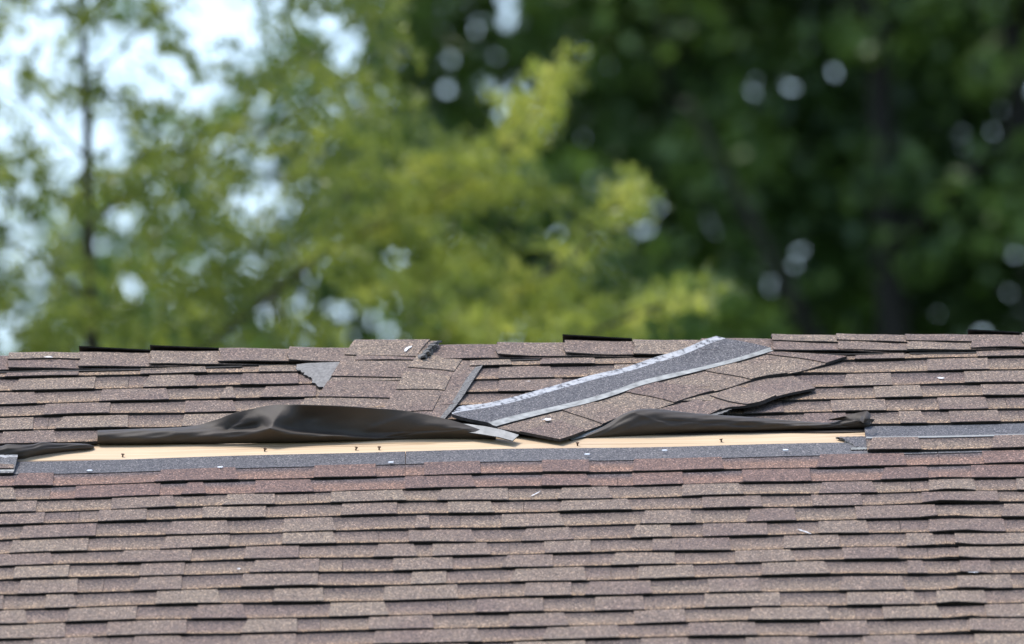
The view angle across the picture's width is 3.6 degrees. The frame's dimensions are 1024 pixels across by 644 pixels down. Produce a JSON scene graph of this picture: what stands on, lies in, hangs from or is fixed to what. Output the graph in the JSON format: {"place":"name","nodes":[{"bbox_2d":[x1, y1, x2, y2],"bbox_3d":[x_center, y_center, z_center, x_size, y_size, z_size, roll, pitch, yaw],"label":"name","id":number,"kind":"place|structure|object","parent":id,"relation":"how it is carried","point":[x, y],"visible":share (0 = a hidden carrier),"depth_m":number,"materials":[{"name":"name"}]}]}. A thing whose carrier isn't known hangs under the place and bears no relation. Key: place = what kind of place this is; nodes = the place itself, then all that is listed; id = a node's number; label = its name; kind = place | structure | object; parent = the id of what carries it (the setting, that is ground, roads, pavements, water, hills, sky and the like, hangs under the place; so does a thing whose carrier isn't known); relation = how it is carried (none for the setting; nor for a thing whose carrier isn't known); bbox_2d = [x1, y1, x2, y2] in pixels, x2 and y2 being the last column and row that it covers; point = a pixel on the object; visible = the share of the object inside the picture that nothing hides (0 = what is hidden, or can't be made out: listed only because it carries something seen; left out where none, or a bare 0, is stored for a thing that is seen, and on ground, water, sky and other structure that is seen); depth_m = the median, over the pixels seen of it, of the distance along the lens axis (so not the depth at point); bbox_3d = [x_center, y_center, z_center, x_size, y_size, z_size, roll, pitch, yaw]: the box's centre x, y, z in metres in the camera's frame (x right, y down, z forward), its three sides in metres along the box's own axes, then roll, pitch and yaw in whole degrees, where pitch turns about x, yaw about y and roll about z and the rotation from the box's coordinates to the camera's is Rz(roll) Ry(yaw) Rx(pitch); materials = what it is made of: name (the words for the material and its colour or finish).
{"place":"outdoors","nodes":[
{"label":"outdoors","id":0,"kind":"place"},
{"bbox_2d":[0,0,1020,355],"label":"sky","id":1,"kind":"structure","parent":0,"point":[216,19],"materials":[{"name":"white"}]},
{"label":"ground","id":2,"kind":"structure","parent":0,"visible":0},
{"bbox_2d":[0,149,159,355],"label":"dark broadleaf tree","id":3,"kind":"object","parent":2,"relation":"on","point":[22,304],"visible":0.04,"depth_m":137.61,"materials":[{"name":"green plant"}]},
{"bbox_2d":[0,0,750,355],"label":"feathery tree","id":4,"kind":"object","parent":2,"relation":"on","point":[404,214],"visible":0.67,"depth_m":56.33,"materials":[{"name":"green plant"}]},
{"bbox_2d":[0,0,758,355],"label":"dark broadleaf tree","id":5,"kind":"object","parent":2,"relation":"on","point":[472,10],"visible":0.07,"depth_m":133.69,"materials":[{"name":"green plant"}]},
{"bbox_2d":[0,329,1023,643],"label":"house","id":6,"kind":"structure","parent":2,"relation":"on","point":[906,527],"depth_m":32.20,"materials":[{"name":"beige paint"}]},
{"bbox_2d":[0,455,17,474],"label":"shingle scrap","id":7,"kind":"object","parent":6,"relation":"on","point":[8,459],"visible":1,"depth_m":32.82,"materials":[{"name":"grey"}]},
{"bbox_2d":[0,442,93,458],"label":"roofing felt","id":8,"kind":"object","parent":6,"relation":"on","point":[31,450],"visible":1,"depth_m":32.94,"materials":[{"name":"black fabric"}]},
{"bbox_2d":[98,405,495,444],"bbox_3d":[-0.444,0.207,33.017,0.819,0.086,0.106,-2,-8,6],"label":"roofing felt","id":9,"kind":"object","parent":6,"relation":"on","point":[294,423],"visible":1,"depth_m":33.02,"materials":[{"name":"black fabric"}]},
{"bbox_2d":[295,362,339,388],"bbox_3d":[-0.402,0.112,33.691,0.096,0.094,0.274,-1,-8,0],"label":"shingle scrap","id":10,"kind":"object","parent":6,"relation":"on","point":[319,375],"visible":1,"depth_m":33.73,"materials":[{"name":"black concrete"}]},
{"bbox_2d":[314,339,434,408],"bbox_3d":[-0.286,0.122,33.627,0.189,0.286,0.833,-2,-8,6],"label":"loose shingle","id":11,"kind":"object","parent":6,"relation":"on","point":[352,383],"visible":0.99,"depth_m":33.68,"materials":[{"name":"black concrete"}]},
{"bbox_2d":[418,340,441,358],"bbox_3d":[-0.175,0.057,33.902,0.028,0.063,0.209,-3,-8,11],"label":"torn fibre scrap","id":12,"kind":"object","parent":6,"relation":"on","point":[431,348],"visible":1,"depth_m":33.90,"materials":[{"name":"fabric"}]},
{"bbox_2d":[383,350,482,418],"bbox_3d":[-0.161,0.132,33.544,0.152,0.254,0.764,-2,-8,7],"label":"loose shingle","id":13,"kind":"object","parent":6,"relation":"on","point":[430,384],"visible":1,"depth_m":33.52,"materials":[{"name":"black concrete"}]},
{"bbox_2d":[466,424,518,441],"bbox_3d":[-0.053,0.225,33.002,0.184,0.060,0.052,-8,-10,39],"label":"felt strip scrap","id":14,"kind":"object","parent":6,"relation":"on","point":[496,433],"visible":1,"depth_m":32.98,"materials":[{"name":"grey fabric"}]},
{"bbox_2d":[569,426,602,440],"bbox_3d":[0.164,0.221,33.052,0.026,0.062,0.176,-6,-9,29],"label":"felt strip scrap","id":15,"kind":"object","parent":6,"relation":"on","point":[579,437],"visible":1,"depth_m":33.00,"materials":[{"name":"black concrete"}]},
{"bbox_2d":[452,336,846,441],"bbox_3d":[0.264,0.139,33.449,0.338,0.342,1.021,-7,-10,36],"label":"loose shingle","id":16,"kind":"object","parent":6,"relation":"on","point":[568,410],"visible":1,"depth_m":33.45,"materials":[{"name":"black concrete"}]},
{"bbox_2d":[585,409,874,437],"bbox_3d":[0.426,0.201,33.010,0.620,0.070,0.165,-1,-8,0],"label":"roofing felt","id":17,"kind":"object","parent":6,"relation":"on","point":[639,422],"visible":1,"depth_m":33.02,"materials":[{"name":"black fabric"}]},
{"bbox_2d":[662,375,814,414],"bbox_3d":[0.468,0.159,33.347,0.238,0.184,0.598,-7,-9,36],"label":"loose shingle","id":18,"kind":"object","parent":6,"relation":"on","point":[753,394],"visible":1,"depth_m":33.32,"materials":[{"name":"black concrete"}]},
{"bbox_2d":[836,436,866,450],"bbox_3d":[0.694,0.246,32.865,0.072,0.050,0.151,-1,-8,0],"label":"shingle scrap","id":19,"kind":"object","parent":6,"relation":"on","point":[859,442],"visible":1,"depth_m":32.88,"materials":[{"name":"concrete"}]},
{"bbox_2d":[233,0,1023,346],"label":"dark broadleaf tree","id":20,"kind":"object","parent":2,"relation":"on","point":[553,26],"visible":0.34,"depth_m":131.15,"materials":[{"name":"green plant"}]},
{"bbox_2d":[467,0,1023,337],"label":"dark broadleaf tree","id":21,"kind":"object","parent":2,"relation":"on","point":[892,310],"visible":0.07,"depth_m":129.65,"materials":[{"name":"green plant"}]},
{"bbox_2d":[587,0,1023,339],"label":"dark broadleaf tree","id":22,"kind":"object","parent":2,"relation":"on","point":[989,29],"visible":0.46,"depth_m":130.10,"materials":[{"name":"green plant"}]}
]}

